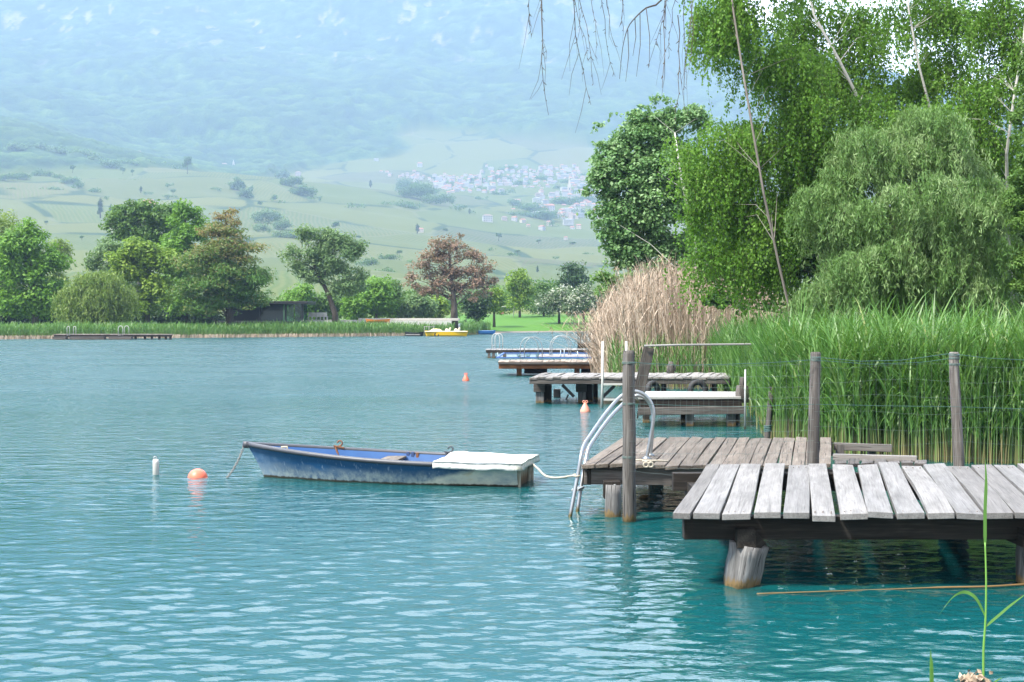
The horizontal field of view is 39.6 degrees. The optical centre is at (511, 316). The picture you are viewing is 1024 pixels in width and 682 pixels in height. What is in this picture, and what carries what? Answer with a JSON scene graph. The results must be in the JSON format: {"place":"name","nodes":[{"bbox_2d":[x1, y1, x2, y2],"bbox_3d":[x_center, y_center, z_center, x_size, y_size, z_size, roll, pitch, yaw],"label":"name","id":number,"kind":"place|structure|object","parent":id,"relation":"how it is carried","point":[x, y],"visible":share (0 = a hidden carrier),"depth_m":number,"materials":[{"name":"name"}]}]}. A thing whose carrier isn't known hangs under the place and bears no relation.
{"place":"outdoors","nodes":[
{"label":"outdoors","id":0,"kind":"place"},
{"bbox_2d":[188,309,225,323],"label":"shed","id":1,"kind":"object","parent":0,"point":[218,317],"visible":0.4,"depth_m":181.00,"materials":[{"name":"grey"}]},
{"bbox_2d":[0,332,1023,681],"bbox_3d":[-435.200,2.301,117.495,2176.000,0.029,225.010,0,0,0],"label":"lake water","id":2,"kind":"structure","parent":0,"point":[120,560],"depth_m":13.73,"materials":[{"name":"teal liquid"}]},
{"bbox_2d":[52,334,172,338],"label":"wooden dock","id":3,"kind":"object","parent":2,"relation":"on","point":[93,336],"visible":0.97,"depth_m":140.05,"materials":[{"name":"grey wood"}]},
{"bbox_2d":[153,456,158,474],"bbox_3d":[-5.160,2.312,20.609,0.090,0.575,0.092,0,0,0],"label":"marker buoy","id":4,"kind":"object","parent":2,"relation":"on","point":[156,466],"visible":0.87,"depth_m":20.57,"materials":[{"name":"white paint"}]},
{"bbox_2d":[188,469,207,477],"bbox_3d":[-4.491,2.320,20.318,0.298,0.284,0.298,0,0,0],"label":"ball buoy","id":5,"kind":"object","parent":2,"relation":"on","point":[197,473],"visible":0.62,"depth_m":20.23,"materials":[{"name":"orange plastic"}]},
{"bbox_2d":[0,332,404,338],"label":"dry reeds","id":6,"kind":"object","parent":2,"relation":"in","point":[227,335],"visible":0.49,"depth_m":153.82,"materials":[{"name":"plant"}]},
{"bbox_2d":[0,318,456,338],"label":"green reeds","id":7,"kind":"object","parent":2,"relation":"in","point":[214,328],"visible":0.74,"depth_m":154.24,"materials":[{"name":"green plant"}]},
{"bbox_2d":[242,440,539,486],"bbox_3d":[-1.801,2.098,20.032,4.234,0.605,1.426,0,0,12],"label":"rowing boat","id":8,"kind":"object","parent":2,"relation":"on","point":[336,463],"visible":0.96,"depth_m":19.62,"materials":[{"name":"paint"}]},
{"bbox_2d":[226,446,243,477],"bbox_3d":[-3.952,2.077,20.329,0.044,0.531,0.368,0,0,44],"label":"mooring chain","id":9,"kind":"object","parent":8,"relation":"hanging from","point":[232,470],"visible":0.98,"depth_m":20.33,"materials":[{"name":"grey metal"}]},
{"bbox_2d":[405,332,423,335],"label":"dinghy","id":10,"kind":"object","parent":2,"relation":"on","point":[413,334],"visible":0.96,"depth_m":164.14,"materials":[{"name":"black paint"}]},
{"bbox_2d":[425,327,467,335],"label":"pedal boat","id":11,"kind":"object","parent":2,"relation":"on","point":[446,332],"visible":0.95,"depth_m":163.27,"materials":[{"name":"yellow plastic"}]},
{"bbox_2d":[459,320,490,334],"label":"green reeds","id":12,"kind":"object","parent":2,"relation":"in","point":[473,328],"visible":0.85,"depth_m":178.90,"materials":[{"name":"green plant"}]},
{"bbox_2d":[478,330,494,333],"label":"rowing boat","id":13,"kind":"object","parent":2,"relation":"on","point":[487,332],"visible":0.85,"depth_m":180.57,"materials":[{"name":"blue plastic"}]},
{"bbox_2d":[486,348,591,357],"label":"wooden dock","id":14,"kind":"object","parent":2,"relation":"in","point":[506,350],"visible":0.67,"depth_m":78.00,"materials":[{"name":"grey wood"}]},
{"bbox_2d":[492,333,502,347],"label":"swimming ladder","id":15,"kind":"object","parent":14,"relation":"on","point":[499,340],"visible":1,"depth_m":79.85,"materials":[{"name":"silver metal"}]},
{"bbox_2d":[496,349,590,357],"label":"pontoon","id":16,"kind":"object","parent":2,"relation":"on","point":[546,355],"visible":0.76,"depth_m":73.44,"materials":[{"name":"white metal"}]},
{"bbox_2d":[520,337,542,358],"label":"swimming ladder","id":17,"kind":"object","parent":16,"relation":"attached to","point":[525,343],"visible":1,"depth_m":71.59,"materials":[{"name":"silver metal"}]},
{"bbox_2d":[549,335,570,354],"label":"swimming ladder","id":18,"kind":"object","parent":16,"relation":"on","point":[566,340],"visible":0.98,"depth_m":73.59,"materials":[{"name":"silver metal"}]},
{"bbox_2d":[498,359,594,375],"bbox_3d":[2.833,2.112,55.910,6.736,0.776,3.180,0,0,0],"label":"wooden dock","id":19,"kind":"object","parent":2,"relation":"in","point":[532,366],"visible":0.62,"depth_m":54.46,"materials":[{"name":"beige wood"}]},
{"bbox_2d":[553,389,562,397],"bbox_3d":[1.309,2.180,40.269,0.273,0.240,0.186,0,0,0],"label":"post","id":20,"kind":"object","parent":2,"relation":"on","point":[557,393],"visible":1,"depth_m":40.20,"materials":[{"name":"black paint"}]},
{"bbox_2d":[580,400,589,411],"bbox_3d":[1.759,2.200,34.165,0.250,0.360,0.250,0,0,0],"label":"cone buoy","id":21,"kind":"object","parent":2,"relation":"on","point":[585,408],"visible":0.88,"depth_m":34.10,"materials":[{"name":"orange plastic"}]},
{"bbox_2d":[536,302,666,372],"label":"dry reeds","id":22,"kind":"object","parent":2,"relation":"in","point":[590,353],"visible":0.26,"depth_m":51.09,"materials":[{"name":"beige plant"}]},
{"bbox_2d":[600,341,627,407],"bbox_3d":[2.564,1.524,35.742,0.695,1.788,0.164,0,0,0],"label":"pole ladder","id":23,"kind":"object","parent":2,"relation":"in","point":[602,371],"visible":0.53,"depth_m":35.72,"materials":[{"name":"white metal"}]},
{"bbox_2d":[529,372,730,402],"bbox_3d":[3.389,2.103,38.450,5.878,1.094,3.100,0,0,0],"label":"wooden dock","id":24,"kind":"object","parent":2,"relation":"in","point":[586,389],"visible":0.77,"depth_m":37.38,"materials":[{"name":"grey wood"}]},
{"bbox_2d":[645,381,659,391],"bbox_3d":[3.326,1.754,33.600,0.470,0.470,0.133,0,0,-42],"label":"tyre fender","id":25,"kind":"object","parent":24,"relation":"hanging from","point":[654,384],"visible":0.56,"depth_m":33.53,"materials":[{"name":"black rubber"}]},
{"bbox_2d":[666,361,675,373],"bbox_3d":[4.433,1.428,39.598,0.272,0.349,0.196,0,0,0],"label":"stump","id":26,"kind":"object","parent":24,"relation":"on","point":[671,369],"visible":0.89,"depth_m":39.54,"materials":[{"name":"grey wood"}]},
{"bbox_2d":[688,379,707,390],"bbox_3d":[4.391,1.742,33.600,0.500,0.500,0.133,0,0,-6],"label":"tyre fender","id":27,"kind":"object","parent":24,"relation":"hanging from","point":[694,383],"visible":0.47,"depth_m":33.55,"materials":[{"name":"black rubber"}]},
{"bbox_2d":[604,322,720,389],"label":"green reeds","id":28,"kind":"object","parent":2,"relation":"in","point":[680,349],"visible":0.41,"depth_m":45.22,"materials":[{"name":"green plant"}]},
{"bbox_2d":[586,254,786,388],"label":"dry reeds","id":29,"kind":"object","parent":2,"relation":"in","point":[644,295],"visible":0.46,"depth_m":46.40,"materials":[{"name":"beige plant"}]},
{"bbox_2d":[635,343,751,425],"bbox_3d":[4.680,1.584,30.870,4.285,2.081,2.860,0,0,0],"label":"wooden dock","id":30,"kind":"object","parent":2,"relation":"in","point":[711,402],"visible":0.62,"depth_m":29.77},
{"bbox_2d":[581,436,832,517],"bbox_3d":[2.659,2.303,18.253,2.943,1.206,4.614,0,0,11],"label":"wooden dock","id":31,"kind":"object","parent":2,"relation":"in","point":[604,467],"visible":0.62,"depth_m":17.36,"materials":[{"name":"grey wood"}]},
{"bbox_2d":[568,390,654,516],"bbox_3d":[1.125,1.685,17.030,1.737,1.594,0.544,0,0,-40],"label":"swimming ladder","id":32,"kind":"object","parent":31,"relation":"on","point":[649,450],"visible":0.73,"depth_m":17.00,"materials":[{"name":"silver metal"}]},
{"bbox_2d":[530,463,580,479],"bbox_3d":[0.497,2.052,18.121,0.095,0.459,3.474,0,0,-8],"label":"mooring rope","id":33,"kind":"object","parent":32,"relation":"attached to","point":[547,476],"visible":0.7,"depth_m":17.98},
{"bbox_2d":[636,459,667,467],"bbox_3d":[1.615,1.709,16.513,0.408,0.090,0.231,0,0,0],"label":"knotted rope","id":34,"kind":"object","parent":31,"relation":"on","point":[648,461],"visible":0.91,"depth_m":16.45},
{"bbox_2d":[744,369,746,428],"bbox_3d":[4.762,1.844,29.040,0.054,1.513,0.044,0,0,0],"label":"metal stake","id":35,"kind":"object","parent":2,"relation":"in","point":[745,372],"visible":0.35,"depth_m":29.02,"materials":[{"name":"white metal"}]},
{"bbox_2d":[764,387,773,437],"bbox_3d":[4.608,1.942,25.586,0.284,1.348,0.147,0,0,-30],"label":"mooring stake","id":36,"kind":"object","parent":2,"relation":"in","point":[767,427],"visible":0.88,"depth_m":25.56,"materials":[{"name":"grey wood"}]},
{"bbox_2d":[622,350,1023,521],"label":"wire fence","id":37,"kind":"object","parent":2,"relation":"in","point":[629,457],"visible":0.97,"depth_m":16.01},
{"bbox_2d":[672,462,1023,588],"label":"wooden dock","id":38,"kind":"object","parent":2,"relation":"in","point":[717,502],"visible":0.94,"depth_m":12.37,"materials":[{"name":"grey wood"}]},
{"bbox_2d":[700,283,1023,464],"bbox_3d":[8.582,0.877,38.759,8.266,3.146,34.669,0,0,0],"label":"green reeds","id":39,"kind":"object","parent":2,"relation":"in","point":[730,355],"visible":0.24,"depth_m":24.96,"materials":[{"name":"green plant"}]},
{"bbox_2d":[833,442,926,467],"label":"broken walkway","id":40,"kind":"structure","parent":2,"relation":"on","point":[870,457],"depth_m":17.45,"materials":[{"name":"grey wood"}]},
{"bbox_2d":[757,583,1023,593],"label":"floating pole","id":41,"kind":"object","parent":2,"relation":"on","point":[1005,585],"visible":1,"depth_m":11.97,"materials":[{"name":"wood"}]},
{"bbox_2d":[930,461,1023,681],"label":"reed plant","id":42,"kind":"object","parent":2,"relation":"in","point":[970,677],"visible":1,"depth_m":8.99,"materials":[{"name":"green plant"}]},
{"bbox_2d":[0,0,1023,338],"bbox_3d":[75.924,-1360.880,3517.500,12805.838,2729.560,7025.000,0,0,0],"label":"hillside terrain","id":43,"kind":"structure","parent":0,"point":[330,100],"depth_m":3678.78,"materials":[{"name":"green plant"}]},
{"bbox_2d":[0,208,27,320],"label":"willow tree","id":44,"kind":"object","parent":43,"relation":"on","point":[4,223],"visible":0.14,"depth_m":171.32,"materials":[{"name":"green plant"}]},
{"bbox_2d":[0,309,31,324],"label":"shrub","id":45,"kind":"object","parent":43,"relation":"on","point":[9,320],"visible":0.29,"depth_m":174.69,"materials":[{"name":"green plant"}]},
{"bbox_2d":[0,217,76,323],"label":"leafy tree","id":46,"kind":"object","parent":43,"relation":"on","point":[23,261],"visible":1,"depth_m":162.84,"materials":[{"name":"green plant"}]},
{"bbox_2d":[31,303,70,325],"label":"shrub","id":47,"kind":"object","parent":43,"relation":"on","point":[41,320],"visible":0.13,"depth_m":172.96,"materials":[{"name":"green plant"}]},
{"bbox_2d":[0,168,108,199],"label":"woodland","id":48,"kind":"object","parent":43,"relation":"on","point":[17,176],"visible":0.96,"depth_m":1901.09,"materials":[{"name":"green plant"}]},
{"bbox_2d":[45,237,74,288],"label":"willow tree","id":49,"kind":"object","parent":43,"relation":"on","point":[66,249],"visible":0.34,"depth_m":185.53,"materials":[{"name":"green plant"}]},
{"bbox_2d":[1,140,180,168],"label":"woodland","id":50,"kind":"object","parent":43,"relation":"on","point":[43,146],"visible":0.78,"depth_m":2288.61,"materials":[{"name":"green plant"}]},
{"bbox_2d":[50,266,141,326],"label":"weeping willow","id":51,"kind":"object","parent":43,"relation":"on","point":[99,297],"visible":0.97,"depth_m":157.67,"materials":[{"name":"green plant"}]},
{"bbox_2d":[96,197,103,217],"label":"slim cypress","id":52,"kind":"object","parent":43,"relation":"on","point":[100,207],"visible":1,"depth_m":1465.13,"materials":[{"name":"green plant"}]},
{"bbox_2d":[81,236,138,291],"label":"willow tree","id":53,"kind":"object","parent":43,"relation":"on","point":[91,263],"visible":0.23,"depth_m":177.23,"materials":[{"name":"green plant"}]},
{"bbox_2d":[102,235,184,323],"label":"leafy tree","id":54,"kind":"object","parent":43,"relation":"on","point":[135,261],"visible":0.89,"depth_m":166.90,"materials":[{"name":"green plant"}]},
{"bbox_2d":[98,198,189,292],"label":"leafy tree","id":55,"kind":"object","parent":43,"relation":"on","point":[133,218],"visible":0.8,"depth_m":186.83,"materials":[{"name":"green plant"}]},
{"bbox_2d":[132,305,191,324],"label":"shrub","id":56,"kind":"object","parent":43,"relation":"on","point":[161,317],"visible":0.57,"depth_m":175.05,"materials":[{"name":"green plant"}]},
{"bbox_2d":[121,178,221,198],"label":"woodland","id":57,"kind":"object","parent":43,"relation":"on","point":[171,184],"visible":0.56,"depth_m":1839.45,"materials":[{"name":"green plant"}]},
{"bbox_2d":[156,198,214,324],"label":"leafy tree","id":58,"kind":"object","parent":43,"relation":"on","point":[182,239],"visible":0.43,"depth_m":175.10,"materials":[{"name":"green plant"}]},
{"bbox_2d":[182,156,192,173],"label":"hill tree","id":59,"kind":"object","parent":43,"relation":"on","point":[187,160],"visible":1,"depth_m":2112.64,"materials":[{"name":"green plant"}]},
{"bbox_2d":[163,207,278,324],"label":"bald cypress","id":60,"kind":"object","parent":43,"relation":"on","point":[218,283],"visible":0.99,"depth_m":158.77,"materials":[{"name":"green plant"}]},
{"bbox_2d":[227,176,254,198],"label":"woodland","id":61,"kind":"object","parent":43,"relation":"on","point":[238,183],"visible":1,"depth_m":1923.78,"materials":[{"name":"green plant"}]},
{"bbox_2d":[217,301,315,323],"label":"pavilion","id":62,"kind":"structure","parent":43,"relation":"on","point":[279,310],"depth_m":168.37,"materials":[{"name":"black paint"}]},
{"bbox_2d":[260,304,284,320],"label":"window pane","id":63,"kind":"structure","parent":62,"relation":"in","point":[274,312],"depth_m":168.37,"materials":[{"name":"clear glass"}]},
{"bbox_2d":[287,304,293,320],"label":"window pane","id":64,"kind":"structure","parent":62,"relation":"in","point":[290,307],"depth_m":168.37,"materials":[{"name":"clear glass"}]},
{"bbox_2d":[295,304,301,320],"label":"window pane","id":65,"kind":"structure","parent":62,"relation":"in","point":[298,307],"depth_m":168.37,"materials":[{"name":"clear glass"}]},
{"bbox_2d":[248,207,301,238],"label":"woodland","id":66,"kind":"object","parent":43,"relation":"on","point":[268,214],"visible":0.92,"depth_m":1408.74,"materials":[{"name":"green plant"}]},
{"bbox_2d":[268,168,321,202],"bbox_3d":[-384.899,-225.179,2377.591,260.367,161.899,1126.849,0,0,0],"label":"woodland","id":67,"kind":"object","parent":43,"relation":"on","point":[288,180],"visible":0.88,"depth_m":2064.47,"materials":[{"name":"green plant"}]},
{"bbox_2d":[279,281,324,320],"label":"shrub","id":68,"kind":"object","parent":43,"relation":"on","point":[304,292],"visible":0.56,"depth_m":191.24,"materials":[{"name":"green plant"}]},
{"bbox_2d":[27,282,611,318],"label":"woodland","id":69,"kind":"object","parent":43,"relation":"on","point":[459,306],"visible":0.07,"depth_m":259.45,"materials":[{"name":"green plant"}]},
{"bbox_2d":[276,223,371,322],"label":"leafy tree","id":70,"kind":"object","parent":43,"relation":"on","point":[320,258],"visible":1,"depth_m":170.44,"materials":[{"name":"green plant"}]},
{"bbox_2d":[308,289,344,319],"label":"shrub","id":71,"kind":"object","parent":43,"relation":"on","point":[322,306],"visible":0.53,"depth_m":192.82,"materials":[{"name":"green plant"}]},
{"bbox_2d":[339,293,374,319],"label":"shrub","id":72,"kind":"object","parent":43,"relation":"on","point":[355,308],"visible":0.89,"depth_m":185.17,"materials":[{"name":"green plant"}]},
{"bbox_2d":[366,319,389,321],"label":"kayak","id":73,"kind":"object","parent":43,"relation":"on","point":[372,320],"visible":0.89,"depth_m":170.44,"materials":[{"name":"orange plastic"}]},
{"bbox_2d":[358,274,403,317],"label":"shrub","id":74,"kind":"object","parent":43,"relation":"on","point":[379,293],"visible":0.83,"depth_m":186.86,"materials":[{"name":"green plant"}]},
{"bbox_2d":[306,318,459,324],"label":"retaining wall","id":75,"kind":"structure","parent":43,"relation":"on","point":[424,320],"depth_m":172.20,"materials":[{"name":"white paint"}]},
{"bbox_2d":[387,278,404,317],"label":"shrub","id":76,"kind":"object","parent":43,"relation":"on","point":[398,291],"visible":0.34,"depth_m":191.57,"materials":[{"name":"green plant"}]},
{"bbox_2d":[347,176,475,212],"bbox_3d":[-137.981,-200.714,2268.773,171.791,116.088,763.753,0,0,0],"label":"woodland","id":77,"kind":"object","parent":43,"relation":"on","point":[416,189],"visible":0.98,"depth_m":2165.61,"materials":[{"name":"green plant"}]},
{"bbox_2d":[395,292,442,317],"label":"shrub","id":78,"kind":"object","parent":43,"relation":"on","point":[416,306],"visible":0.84,"depth_m":189.26,"materials":[{"name":"green plant"}]},
{"bbox_2d":[429,294,450,317],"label":"shrub","id":79,"kind":"object","parent":43,"relation":"on","point":[444,305],"visible":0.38,"depth_m":193.34,"materials":[{"name":"green plant"}]},
{"bbox_2d":[400,233,498,329],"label":"copper tree","id":80,"kind":"object","parent":43,"relation":"on","point":[451,273],"visible":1,"depth_m":181.69,"materials":[{"name":"brown plant"}]},
{"bbox_2d":[340,247,592,271],"bbox_3d":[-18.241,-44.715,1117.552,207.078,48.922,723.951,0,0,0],"label":"woodland","id":81,"kind":"object","parent":43,"relation":"on","point":[367,262],"visible":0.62,"depth_m":927.80,"materials":[{"name":"green plant"}]},
{"bbox_2d":[458,291,493,322],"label":"shrub","id":82,"kind":"object","parent":43,"relation":"on","point":[477,310],"visible":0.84,"depth_m":195.12,"materials":[{"name":"green plant"}]},
{"bbox_2d":[474,171,481,185],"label":"church","id":83,"kind":"structure","parent":43,"relation":"on","point":[478,181],"depth_m":2867.34,"materials":[{"name":"white tile"}]},
{"bbox_2d":[482,214,492,222],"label":"village house","id":84,"kind":"structure","parent":43,"relation":"on","point":[487,217],"depth_m":1966.01,"materials":[{"name":"white tile"}]},
{"bbox_2d":[486,287,507,326],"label":"leafy tree","id":85,"kind":"object","parent":43,"relation":"on","point":[497,302],"visible":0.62,"depth_m":204.56,"materials":[{"name":"green plant"}]},
{"bbox_2d":[446,165,587,189],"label":"woodland","id":86,"kind":"object","parent":43,"relation":"on","point":[543,177],"visible":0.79,"depth_m":2989.29,"materials":[{"name":"green plant"}]},
{"bbox_2d":[504,267,536,316],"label":"tree","id":87,"kind":"object","parent":43,"relation":"on","point":[518,283],"visible":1,"depth_m":234.15,"materials":[{"name":"green plant"}]},
{"bbox_2d":[475,183,600,226],"bbox_3d":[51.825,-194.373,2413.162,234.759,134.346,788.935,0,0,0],"label":"village","id":88,"kind":"object","parent":43,"relation":"on","point":[545,214],"visible":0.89,"depth_m":2259.76,"materials":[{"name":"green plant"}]},
{"bbox_2d":[525,276,557,315],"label":"tree","id":89,"kind":"object","parent":43,"relation":"on","point":[543,285],"visible":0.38,"depth_m":239.51,"materials":[{"name":"green plant"}]},
{"bbox_2d":[546,204,554,211],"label":"village house","id":90,"kind":"structure","parent":43,"relation":"on","point":[551,207],"depth_m":2331.17,"materials":[{"name":"white tile"}]},
{"bbox_2d":[530,283,581,323],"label":"tree","id":91,"kind":"object","parent":43,"relation":"on","point":[550,303],"visible":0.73,"depth_m":212.96,"materials":[{"name":"green plant"}]},
{"bbox_2d":[562,178,570,196],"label":"church","id":92,"kind":"structure","parent":43,"relation":"on","point":[565,192],"depth_m":2662.94,"materials":[{"name":"white"}]},
{"bbox_2d":[563,219,573,225],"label":"village house","id":93,"kind":"structure","parent":43,"relation":"on","point":[568,222],"depth_m":2086.82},
{"bbox_2d":[552,260,594,313],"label":"tree","id":94,"kind":"object","parent":43,"relation":"on","point":[573,276],"visible":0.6,"depth_m":254.09,"materials":[{"name":"green plant"}]},
{"bbox_2d":[560,282,602,323],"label":"tree","id":95,"kind":"object","parent":43,"relation":"on","point":[579,301],"visible":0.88,"depth_m":210.77,"materials":[{"name":"green plant"}]},
{"bbox_2d":[575,92,732,272],"bbox_3d":[5.979,-3.205,58.093,6.805,11.805,4.088,0,0,0],"label":"poplar tree","id":96,"kind":"object","parent":43,"relation":"on","point":[632,213],"visible":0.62,"depth_m":57.43,"materials":[{"name":"green plant"}]},
{"bbox_2d":[589,237,798,300],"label":"dark shrub","id":97,"kind":"object","parent":43,"relation":"on","point":[600,277],"visible":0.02,"depth_m":65.68,"materials":[{"name":"green plant"}]},
{"bbox_2d":[656,0,855,327],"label":"birch tree","id":98,"kind":"object","parent":43,"relation":"on","point":[743,161],"visible":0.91,"depth_m":31.92,"materials":[{"name":"green plant"}]},
{"bbox_2d":[743,0,925,256],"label":"birch tree","id":99,"kind":"object","parent":43,"relation":"on","point":[869,45],"visible":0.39,"depth_m":34.55,"materials":[{"name":"green plant"}]},
{"bbox_2d":[696,128,1023,320],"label":"dark shrub","id":100,"kind":"object","parent":43,"relation":"on","point":[809,265],"visible":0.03,"depth_m":38.49,"materials":[{"name":"green plant"}]},
{"bbox_2d":[780,103,1023,325],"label":"willow shrub","id":101,"kind":"object","parent":43,"relation":"on","point":[941,181],"visible":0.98,"depth_m":30.13,"materials":[{"name":"green plant"}]},
{"bbox_2d":[824,0,997,294],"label":"birch tree","id":102,"kind":"object","parent":43,"relation":"on","point":[922,88],"visible":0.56,"depth_m":35.41,"materials":[{"name":"green plant"}]},
{"bbox_2d":[924,301,1023,327],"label":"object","id":103,"kind":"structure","parent":43,"relation":"on","point":[982,311],"depth_m":33.35,"materials":[{"name":"plant"}]},
{"bbox_2d":[935,0,1023,303],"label":"birch tree","id":104,"kind":"object","parent":43,"relation":"on","point":[985,96],"visible":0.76,"depth_m":33.69,"materials":[{"name":"green plant"}]},
{"bbox_2d":[519,0,696,132],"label":"bare branch","id":105,"kind":"object","parent":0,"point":[656,4],"visible":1,"depth_m":9.28,"materials":[{"name":"brown plant"}]},
{"bbox_2d":[718,0,1023,99],"label":"sky","id":106,"kind":"structure","parent":0,"point":[765,3],"materials":[{"name":"white"}]},
{"bbox_2d":[1001,40,1023,297],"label":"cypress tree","id":107,"kind":"object","parent":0,"point":[1015,199],"visible":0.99,"depth_m":29.46,"materials":[{"name":"green plant"}]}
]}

